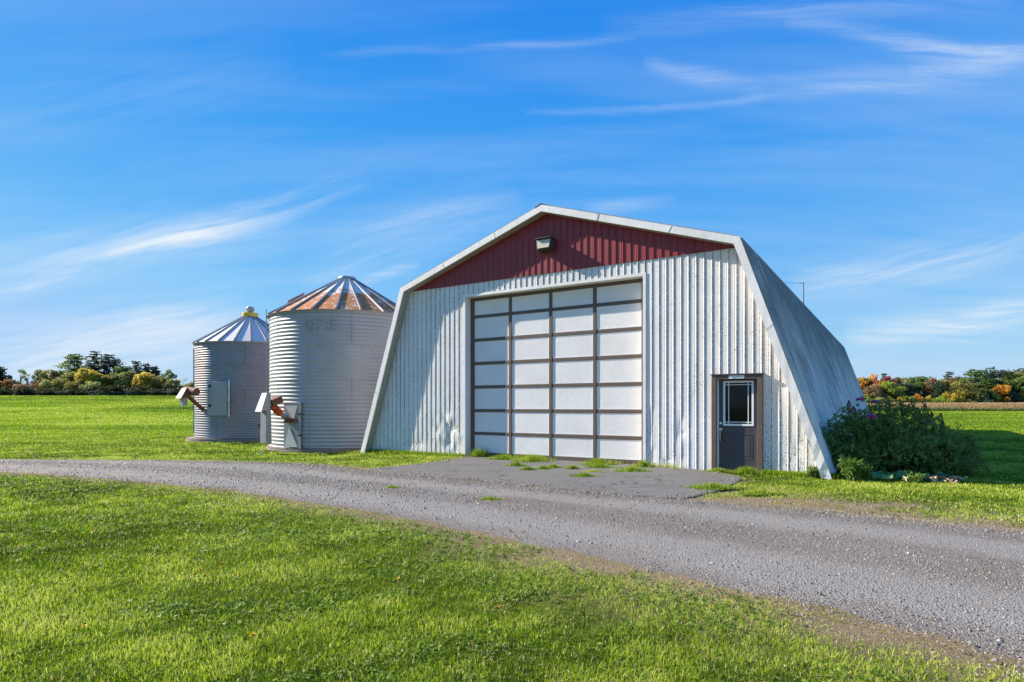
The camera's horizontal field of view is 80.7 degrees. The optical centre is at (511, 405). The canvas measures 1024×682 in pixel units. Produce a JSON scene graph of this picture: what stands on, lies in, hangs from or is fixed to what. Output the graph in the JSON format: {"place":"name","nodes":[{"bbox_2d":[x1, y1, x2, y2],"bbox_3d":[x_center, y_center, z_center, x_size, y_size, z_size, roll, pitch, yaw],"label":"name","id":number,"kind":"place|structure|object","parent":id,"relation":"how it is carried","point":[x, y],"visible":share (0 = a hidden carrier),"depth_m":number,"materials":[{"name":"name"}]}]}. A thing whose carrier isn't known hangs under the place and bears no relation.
{"place":"outdoors","nodes":[
{"label":"outdoors","id":0,"kind":"place"},
{"bbox_2d":[0,395,1023,681],"bbox_3d":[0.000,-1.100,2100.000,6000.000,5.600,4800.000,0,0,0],"label":"ground","id":1,"kind":"structure","parent":0,"point":[848,629],"depth_m":4.66,"materials":[{"name":"plant"}]},
{"bbox_2d":[0,379,13,388],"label":"broadleaf tree","id":2,"kind":"object","parent":1,"relation":"on","point":[6,383],"visible":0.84,"depth_m":174.10,"materials":[{"name":"brown plant"}]},
{"bbox_2d":[0,387,15,394],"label":"shrub","id":3,"kind":"object","parent":1,"relation":"on","point":[4,389],"visible":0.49,"depth_m":164.12,"materials":[{"name":"green plant"}]},
{"bbox_2d":[0,366,17,384],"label":"pine tree","id":4,"kind":"object","parent":1,"relation":"on","point":[2,373],"visible":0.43,"depth_m":180.19,"materials":[{"name":"green plant"}]},
{"bbox_2d":[12,383,29,388],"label":"broadleaf tree","id":5,"kind":"object","parent":1,"relation":"on","point":[15,386],"visible":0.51,"depth_m":172.30,"materials":[{"name":"brown plant"}]},
{"bbox_2d":[15,369,27,383],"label":"thin tree","id":6,"kind":"object","parent":1,"relation":"on","point":[23,372],"visible":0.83,"depth_m":182.29,"materials":[{"name":"green plant"}]},
{"bbox_2d":[12,387,40,395],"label":"shrub","id":7,"kind":"object","parent":1,"relation":"on","point":[22,390],"visible":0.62,"depth_m":163.26,"materials":[{"name":"green plant"}]},
{"bbox_2d":[30,369,45,383],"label":"broadleaf tree","id":8,"kind":"object","parent":1,"relation":"on","point":[37,378],"visible":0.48,"depth_m":180.94,"materials":[{"name":"green plant"}]},
{"bbox_2d":[38,379,54,388],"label":"broadleaf tree","id":9,"kind":"object","parent":1,"relation":"on","point":[44,383],"visible":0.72,"depth_m":170.67,"materials":[{"name":"green plant"}]},
{"bbox_2d":[38,370,54,386],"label":"broadleaf tree","id":10,"kind":"object","parent":1,"relation":"on","point":[41,374],"visible":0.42,"depth_m":179.64,"materials":[{"name":"green plant"}]},
{"bbox_2d":[34,387,64,394],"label":"shrub","id":11,"kind":"object","parent":1,"relation":"on","point":[47,390],"visible":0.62,"depth_m":164.23,"materials":[{"name":"green plant"}]},
{"bbox_2d":[48,370,61,378],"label":"broadleaf tree","id":12,"kind":"object","parent":1,"relation":"on","point":[55,373],"visible":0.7,"depth_m":176.80,"materials":[{"name":"green plant"}]},
{"bbox_2d":[51,377,68,389],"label":"broadleaf tree","id":13,"kind":"object","parent":1,"relation":"on","point":[56,383],"visible":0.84,"depth_m":170.45,"materials":[{"name":"green plant"}]},
{"bbox_2d":[54,353,86,377],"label":"pine tree","id":14,"kind":"object","parent":1,"relation":"on","point":[75,363],"visible":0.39,"depth_m":191.22,"materials":[{"name":"green plant"}]},
{"bbox_2d":[59,371,86,381],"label":"broadleaf tree","id":15,"kind":"object","parent":1,"relation":"on","point":[70,376],"visible":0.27,"depth_m":173.42,"materials":[{"name":"green plant"}]},
{"bbox_2d":[64,379,82,389],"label":"broadleaf tree","id":16,"kind":"object","parent":1,"relation":"on","point":[74,384],"visible":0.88,"depth_m":168.33,"materials":[{"name":"green plant"}]},
{"bbox_2d":[65,387,89,395],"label":"shrub","id":17,"kind":"object","parent":1,"relation":"on","point":[73,390],"visible":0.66,"depth_m":163.81,"materials":[{"name":"green plant"}]},
{"bbox_2d":[74,368,102,383],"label":"broadleaf tree","id":18,"kind":"object","parent":1,"relation":"on","point":[85,374],"visible":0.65,"depth_m":171.82,"materials":[{"name":"yellow plant"}]},
{"bbox_2d":[0,390,179,395],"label":"hedge","id":19,"kind":"object","parent":1,"relation":"on","point":[99,392],"visible":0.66,"depth_m":163.41,"materials":[{"name":"green plant"}]},
{"bbox_2d":[79,381,100,390],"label":"broadleaf tree","id":20,"kind":"object","parent":1,"relation":"on","point":[92,386],"visible":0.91,"depth_m":167.73,"materials":[{"name":"green plant"}]},
{"bbox_2d":[2,384,183,394],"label":"undergrowth","id":21,"kind":"object","parent":1,"relation":"on","point":[164,389],"visible":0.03,"depth_m":179.33,"materials":[{"name":"green plant"}]},
{"bbox_2d":[83,350,104,394],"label":"pine tree","id":22,"kind":"object","parent":1,"relation":"on","point":[89,366],"visible":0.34,"depth_m":193.43,"materials":[{"name":"green plant"}]},
{"bbox_2d":[95,385,113,394],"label":"shrub","id":23,"kind":"object","parent":1,"relation":"on","point":[101,388],"visible":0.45,"depth_m":164.54,"materials":[{"name":"green plant"}]},
{"bbox_2d":[99,372,115,386],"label":"broadleaf tree","id":24,"kind":"object","parent":1,"relation":"on","point":[107,379],"visible":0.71,"depth_m":173.49,"materials":[{"name":"green plant"}]},
{"bbox_2d":[90,354,127,394],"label":"pine tree","id":25,"kind":"object","parent":1,"relation":"on","point":[108,360],"visible":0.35,"depth_m":191.61,"materials":[{"name":"green plant"}]},
{"bbox_2d":[106,385,127,394],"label":"shrub","id":26,"kind":"object","parent":1,"relation":"on","point":[117,388],"visible":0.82,"depth_m":164.55,"materials":[{"name":"green plant"}]},
{"bbox_2d":[112,372,131,386],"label":"broadleaf tree","id":27,"kind":"object","parent":1,"relation":"on","point":[124,377],"visible":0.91,"depth_m":174.29,"materials":[{"name":"green plant"}]},
{"bbox_2d":[112,366,131,378],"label":"broadleaf tree","id":28,"kind":"object","parent":1,"relation":"on","point":[116,369],"visible":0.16,"depth_m":188.13,"materials":[{"name":"green plant"}]},
{"bbox_2d":[120,371,138,387],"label":"broadleaf tree","id":29,"kind":"object","parent":1,"relation":"on","point":[131,374],"visible":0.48,"depth_m":177.06,"materials":[{"name":"green plant"}]},
{"bbox_2d":[125,361,141,386],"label":"pine tree","id":30,"kind":"object","parent":1,"relation":"on","point":[137,367],"visible":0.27,"depth_m":187.52,"materials":[{"name":"green plant"}]},
{"bbox_2d":[126,385,151,394],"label":"shrub","id":31,"kind":"object","parent":1,"relation":"on","point":[136,389],"visible":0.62,"depth_m":165.44,"materials":[{"name":"green plant"}]},
{"bbox_2d":[130,372,153,388],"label":"broadleaf tree","id":32,"kind":"object","parent":1,"relation":"on","point":[145,378],"visible":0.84,"depth_m":172.68,"materials":[{"name":"yellow plant"}]},
{"bbox_2d":[138,363,151,374],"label":"pine tree","id":33,"kind":"object","parent":1,"relation":"on","point":[145,369],"visible":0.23,"depth_m":187.57,"materials":[{"name":"green plant"}]},
{"bbox_2d":[146,388,166,394],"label":"shrub","id":34,"kind":"object","parent":1,"relation":"on","point":[154,390],"visible":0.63,"depth_m":163.92,"materials":[{"name":"green plant"}]},
{"bbox_2d":[149,375,166,389],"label":"broadleaf tree","id":35,"kind":"object","parent":1,"relation":"on","point":[158,383],"visible":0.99,"depth_m":173.04,"materials":[{"name":"green plant"}]},
{"bbox_2d":[148,366,167,388],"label":"pine tree","id":36,"kind":"object","parent":1,"relation":"on","point":[155,371],"visible":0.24,"depth_m":187.41,"materials":[{"name":"green plant"}]},
{"bbox_2d":[159,369,176,384],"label":"broadleaf tree","id":37,"kind":"object","parent":1,"relation":"on","point":[171,374],"visible":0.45,"depth_m":181.85,"materials":[{"name":"green plant"}]},
{"bbox_2d":[164,378,179,389],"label":"broadleaf tree","id":38,"kind":"object","parent":1,"relation":"on","point":[170,382],"visible":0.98,"depth_m":172.21,"materials":[{"name":"green plant"}]},
{"bbox_2d":[185,306,269,442],"bbox_3d":[-13.200,-1.595,30.400,5.780,6.790,5.780,0,0,0],"label":"grain bin","id":39,"kind":"object","parent":1,"relation":"on","point":[230,371],"visible":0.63,"depth_m":28.09,"materials":[{"name":"metal"}]},
{"bbox_2d":[176,386,202,410],"bbox_3d":[-14.665,-0.312,27.787,0.905,1.152,1.232,0,0,33],"label":"grain auger","id":40,"kind":"object","parent":39,"relation":"attached to","point":[183,395],"visible":1,"depth_m":27.51,"materials":[{"name":"red paint"}]},
{"bbox_2d":[207,380,229,416],"bbox_3d":[-13.571,-0.330,27.891,1.141,1.700,0.082,0,0,9],"label":"access door","id":41,"kind":"structure","parent":39,"relation":"in","point":[216,390],"depth_m":27.87,"materials":[{"name":"metal"}]},
{"bbox_2d":[266,276,395,452],"bbox_3d":[-6.670,-1.725,24.400,6.080,6.970,6.080,0,0,0],"label":"grain bin","id":42,"kind":"object","parent":1,"relation":"on","point":[327,344],"visible":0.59,"depth_m":21.66,"materials":[{"name":"metal"}]},
{"bbox_2d":[255,393,286,453],"bbox_3d":[-8.467,0.626,21.410,0.396,2.130,1.254,0,0,31],"label":"grain auger","id":43,"kind":"object","parent":42,"relation":"attached to","point":[267,405],"visible":0.96,"depth_m":21.07,"materials":[{"name":"white metal"}]},
{"bbox_2d":[1,456,1022,681],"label":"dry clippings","id":44,"kind":"object","parent":1,"relation":"on","point":[653,576],"visible":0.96,"depth_m":4.80,"materials":[{"name":"plant"}]},
{"bbox_2d":[0,473,1023,681],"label":"clover","id":45,"kind":"object","parent":1,"relation":"on","point":[718,606],"visible":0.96,"depth_m":4.98,"materials":[{"name":"green plant"}]},
{"bbox_2d":[368,456,740,498],"bbox_3d":[0.923,1.490,13.689,8.051,0.041,5.041,0,0,34],"label":"asphalt pad","id":46,"kind":"object","parent":1,"relation":"on","point":[660,481],"visible":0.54,"depth_m":12.48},
{"bbox_2d":[466,445,490,456],"bbox_3d":[-0.920,1.285,17.339,0.812,0.371,0.652,0,0,26],"label":"grass tuft","id":47,"kind":"object","parent":46,"relation":"on","point":[479,453],"visible":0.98,"depth_m":17.32,"materials":[{"name":"plant"}]},
{"bbox_2d":[485,454,517,459],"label":"grass tuft","id":48,"kind":"object","parent":46,"relation":"on","point":[500,457],"visible":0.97,"depth_m":16.48,"materials":[{"name":"plant"}]},
{"bbox_2d":[505,461,526,465],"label":"grass tuft","id":49,"kind":"object","parent":46,"relation":"on","point":[516,463],"visible":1,"depth_m":14.67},
{"bbox_2d":[517,466,537,470],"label":"grass tuft","id":50,"kind":"object","parent":46,"relation":"on","point":[528,468],"visible":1,"depth_m":13.73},
{"bbox_2d":[509,453,557,462],"bbox_3d":[0.586,1.341,15.942,1.380,0.258,0.784,0,0,0],"label":"grass tuft","id":51,"kind":"object","parent":46,"relation":"on","point":[531,458],"visible":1,"depth_m":15.86,"materials":[{"name":"plant"}]},
{"bbox_2d":[545,463,562,467],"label":"grass tuft","id":52,"kind":"object","parent":46,"relation":"on","point":[553,466],"visible":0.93,"depth_m":14.27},
{"bbox_2d":[565,464,580,468],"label":"grass tuft","id":53,"kind":"object","parent":46,"relation":"on","point":[572,466],"visible":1,"depth_m":13.98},
{"bbox_2d":[569,472,598,476],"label":"grass tuft","id":54,"kind":"object","parent":46,"relation":"on","point":[583,474],"visible":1,"depth_m":12.51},
{"bbox_2d":[576,456,619,464],"bbox_3d":[2.158,1.361,15.064,1.126,0.218,0.660,0,0,0],"label":"grass tuft","id":55,"kind":"object","parent":46,"relation":"on","point":[597,460],"visible":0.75,"depth_m":15.01,"materials":[{"name":"plant"}]},
{"bbox_2d":[584,461,616,467],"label":"grass tuft","id":56,"kind":"object","parent":46,"relation":"on","point":[599,465],"visible":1,"depth_m":14.31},
{"bbox_2d":[611,466,652,471],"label":"grass tuft","id":57,"kind":"object","parent":46,"relation":"on","point":[632,469],"visible":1,"depth_m":13.49,"materials":[{"name":"plant"}]},
{"bbox_2d":[630,459,652,466],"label":"grass tuft","id":58,"kind":"object","parent":46,"relation":"on","point":[642,463],"visible":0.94,"depth_m":14.46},
{"bbox_2d":[685,482,744,489],"bbox_3d":[3.623,1.405,10.745,1.127,0.131,0.614,0,0,0],"label":"grass tuft","id":59,"kind":"object","parent":46,"relation":"on","point":[714,486],"visible":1,"depth_m":10.70,"materials":[{"name":"plant"}]},
{"bbox_2d":[357,449,840,479],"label":"wall foot grass","id":60,"kind":"structure","parent":1,"relation":"on","point":[764,471],"depth_m":14.47,"materials":[{"name":"plant"}]},
{"bbox_2d":[360,203,868,478],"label":"barn","id":61,"kind":"structure","parent":1,"relation":"on","point":[594,335],"depth_m":15.60,"materials":[{"name":"white paint"}]},
{"bbox_2d":[535,236,555,252],"bbox_3d":[0.886,-4.247,15.943,0.480,0.331,0.328,0,0,33],"label":"flood lamp","id":62,"kind":"object","parent":61,"relation":"attached to","point":[545,244],"visible":1,"depth_m":15.86,"materials":[{"name":"brown metal"}]},
{"bbox_2d":[471,278,642,463],"bbox_3d":[1.062,-0.828,16.353,5.396,4.655,0.056,0,0,33],"label":"garage door","id":63,"kind":"structure","parent":61,"relation":"in","point":[558,372],"depth_m":16.18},
{"bbox_2d":[719,379,756,470],"bbox_3d":[5.068,0.444,13.519,0.837,2.064,0.133,0,0,33],"label":"entry door","id":64,"kind":"structure","parent":61,"relation":"in","point":[737,397],"depth_m":13.55,"materials":[{"name":"grey paint"}]},
{"bbox_2d":[702,467,729,471],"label":"grass tuft","id":65,"kind":"object","parent":1,"relation":"on","point":[717,469],"visible":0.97,"depth_m":13.41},
{"bbox_2d":[727,466,760,473],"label":"grass tuft","id":66,"kind":"object","parent":1,"relation":"on","point":[747,470],"visible":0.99,"depth_m":13.19,"materials":[{"name":"plant"}]},
{"bbox_2d":[737,488,784,494],"bbox_3d":[4.156,1.425,10.101,0.864,0.090,0.493,0,0,0],"label":"grass tuft","id":67,"kind":"object","parent":1,"relation":"on","point":[758,492],"visible":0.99,"depth_m":10.05,"materials":[{"name":"plant"}]},
{"bbox_2d":[804,464,819,477],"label":"leafy weed","id":68,"kind":"object","parent":1,"relation":"on","point":[813,472],"visible":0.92,"depth_m":12.42,"materials":[{"name":"green"}]},
{"bbox_2d":[837,455,865,480],"bbox_3d":[6.738,1.244,11.952,0.503,0.581,0.451,0,0,0],"label":"leafy weed","id":69,"kind":"object","parent":1,"relation":"on","point":[853,470],"visible":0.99,"depth_m":11.89,"materials":[{"name":"green"}]},
{"bbox_2d":[857,376,872,388],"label":"broadleaf tree","id":70,"kind":"object","parent":1,"relation":"on","point":[869,382],"visible":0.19,"depth_m":189.94,"materials":[{"name":"orange plant"}]},
{"bbox_2d":[859,463,873,480],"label":"leafy weed","id":71,"kind":"object","parent":1,"relation":"on","point":[866,473],"visible":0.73,"depth_m":11.98,"materials":[{"name":"green"}]},
{"bbox_2d":[859,374,885,397],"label":"broadleaf tree","id":72,"kind":"object","parent":1,"relation":"on","point":[873,378],"visible":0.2,"depth_m":188.71,"materials":[{"name":"orange plant"}]},
{"bbox_2d":[862,383,887,399],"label":"broadleaf tree","id":73,"kind":"object","parent":1,"relation":"on","point":[869,390],"visible":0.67,"depth_m":182.91,"materials":[{"name":"brown plant"}]},
{"bbox_2d":[880,380,897,400],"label":"broadleaf tree","id":74,"kind":"object","parent":1,"relation":"on","point":[888,384],"visible":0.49,"depth_m":182.78,"materials":[{"name":"green plant"}]},
{"bbox_2d":[880,376,898,384],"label":"broadleaf tree","id":75,"kind":"object","parent":1,"relation":"on","point":[886,378],"visible":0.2,"depth_m":191.18,"materials":[{"name":"red plant"}]},
{"bbox_2d":[886,386,908,401],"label":"broadleaf tree","id":76,"kind":"object","parent":1,"relation":"on","point":[890,391],"visible":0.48,"depth_m":181.30,"materials":[{"name":"green plant"}]},
{"bbox_2d":[892,377,916,396],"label":"broadleaf tree","id":77,"kind":"object","parent":1,"relation":"on","point":[903,380],"visible":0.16,"depth_m":188.94,"materials":[{"name":"green plant"}]},
{"bbox_2d":[820,389,990,476],"bbox_3d":[8.555,0.570,13.449,3.805,1.902,2.611,0,0,0],"label":"flowering bush","id":78,"kind":"object","parent":1,"relation":"on","point":[871,441],"visible":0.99,"depth_m":12.89,"materials":[{"name":"green plant"}]},
{"bbox_2d":[896,382,920,402],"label":"broadleaf tree","id":79,"kind":"object","parent":1,"relation":"on","point":[910,390],"visible":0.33,"depth_m":183.20,"materials":[{"name":"green plant"}]},
{"bbox_2d":[871,470,948,479],"bbox_3d":[7.909,1.387,12.023,1.443,0.147,0.703,0,0,0],"label":"broad leaved weed","id":80,"kind":"object","parent":1,"relation":"on","point":[889,475],"visible":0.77,"depth_m":12.04,"materials":[{"name":"green plant"}]},
{"bbox_2d":[902,471,925,482],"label":"leafy weed","id":81,"kind":"object","parent":1,"relation":"on","point":[917,477],"visible":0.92,"depth_m":11.71,"materials":[{"name":"green"}]},
{"bbox_2d":[909,393,923,401],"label":"shrub","id":82,"kind":"object","parent":1,"relation":"on","point":[918,397],"visible":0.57,"depth_m":177.65,"materials":[{"name":"orange plant"}]},
{"bbox_2d":[907,376,936,405],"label":"broadleaf tree","id":83,"kind":"object","parent":1,"relation":"on","point":[918,381],"visible":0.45,"depth_m":190.12,"materials":[{"name":"green plant"}]},
{"bbox_2d":[914,395,931,408],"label":"shrub","id":84,"kind":"object","parent":1,"relation":"on","point":[927,398],"visible":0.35,"depth_m":178.04,"materials":[{"name":"yellow plant"}]},
{"bbox_2d":[921,378,935,400],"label":"broadleaf tree","id":85,"kind":"object","parent":1,"relation":"on","point":[928,384],"visible":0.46,"depth_m":187.00,"materials":[{"name":"brown plant"}]},
{"bbox_2d":[903,475,967,482],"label":"dry leaf litter","id":86,"kind":"object","parent":1,"relation":"on","point":[950,478],"visible":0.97,"depth_m":11.70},
{"bbox_2d":[930,381,949,401],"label":"broadleaf tree","id":87,"kind":"object","parent":1,"relation":"on","point":[935,394],"visible":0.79,"depth_m":183.16,"materials":[{"name":"green plant"}]},
{"bbox_2d":[929,395,950,408],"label":"shrub","id":88,"kind":"object","parent":1,"relation":"on","point":[938,399],"visible":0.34,"depth_m":178.10,"materials":[{"name":"green plant"}]},
{"bbox_2d":[868,402,1023,410],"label":"maize crop","id":89,"kind":"object","parent":1,"relation":"on","point":[993,405],"visible":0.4,"depth_m":157.09,"materials":[{"name":"plant"}]},
{"bbox_2d":[872,407,1023,410],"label":"weed strip","id":90,"kind":"object","parent":1,"relation":"on","point":[974,409],"visible":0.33,"depth_m":150.80,"materials":[{"name":"brown plant"}]},
{"bbox_2d":[943,371,953,379],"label":"pine tree","id":91,"kind":"object","parent":1,"relation":"on","point":[948,374],"visible":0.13,"depth_m":199.84,"materials":[{"name":"green plant"}]},
{"bbox_2d":[938,379,962,394],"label":"broadleaf tree","id":92,"kind":"object","parent":1,"relation":"on","point":[947,382],"visible":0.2,"depth_m":186.21,"materials":[{"name":"green plant"}]},
{"bbox_2d":[941,390,967,402],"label":"broadleaf tree","id":93,"kind":"object","parent":1,"relation":"on","point":[952,394],"visible":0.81,"depth_m":179.95,"materials":[{"name":"yellow plant"}]},
{"bbox_2d":[947,379,985,400],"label":"broadleaf tree","id":94,"kind":"object","parent":1,"relation":"on","point":[973,390],"visible":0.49,"depth_m":181.57,"materials":[{"name":"green plant"}]},
{"bbox_2d":[967,394,989,409],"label":"broadleaf tree","id":95,"kind":"object","parent":1,"relation":"on","point":[980,400],"visible":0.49,"depth_m":178.91,"materials":[{"name":"green plant"}]},
{"bbox_2d":[955,369,1012,399],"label":"tree","id":96,"kind":"object","parent":1,"relation":"on","point":[976,375],"visible":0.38,"depth_m":187.27,"materials":[{"name":"green plant"}]},
{"bbox_2d":[974,379,1004,399],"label":"pine tree","id":97,"kind":"object","parent":1,"relation":"on","point":[988,384],"visible":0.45,"depth_m":183.38,"materials":[{"name":"green plant"}]},
{"bbox_2d":[982,390,1000,402],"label":"broadleaf tree","id":98,"kind":"object","parent":1,"relation":"on","point":[995,398],"visible":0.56,"depth_m":180.09,"materials":[{"name":"green plant"}]},
{"bbox_2d":[981,366,1017,397],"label":"broadleaf tree","id":99,"kind":"object","parent":1,"relation":"on","point":[995,373],"visible":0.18,"depth_m":190.22,"materials":[{"name":"green plant"}]},
{"bbox_2d":[989,384,1011,405],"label":"broadleaf tree","id":100,"kind":"object","parent":1,"relation":"on","point":[1001,389],"visible":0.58,"depth_m":180.69,"materials":[{"name":"orange plant"}]},
{"bbox_2d":[1000,390,1018,402],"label":"broadleaf tree","id":101,"kind":"object","parent":1,"relation":"on","point":[1011,395],"visible":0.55,"depth_m":179.60,"materials":[{"name":"green plant"}]},
{"bbox_2d":[996,369,1023,393],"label":"broadleaf tree","id":102,"kind":"object","parent":1,"relation":"on","point":[1007,378],"visible":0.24,"depth_m":188.80,"materials":[{"name":"green plant"}]},
{"bbox_2d":[1002,376,1023,401],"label":"broadleaf tree","id":103,"kind":"object","parent":1,"relation":"on","point":[1016,384],"visible":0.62,"depth_m":184.72,"materials":[{"name":"green plant"}]},
{"bbox_2d":[0,456,1023,681],"bbox_3d":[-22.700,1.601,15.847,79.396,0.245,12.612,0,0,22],"label":"gravel road","id":104,"kind":"structure","parent":0,"point":[893,582],"depth_m":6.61,"materials":[{"name":"gravel"}]},
{"bbox_2d":[477,496,506,500],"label":"grass tuft","id":105,"kind":"object","parent":104,"relation":"on","point":[489,498],"visible":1,"depth_m":9.47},
{"bbox_2d":[0,395,1023,457],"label":"field grass","id":106,"kind":"structure","parent":0,"point":[994,420],"depth_m":57.59,"materials":[{"name":"plant"}]},
{"bbox_2d":[0,0,1023,394],"label":"sky","id":107,"kind":"structure","parent":0,"point":[170,169],"materials":[{"name":"blue"}]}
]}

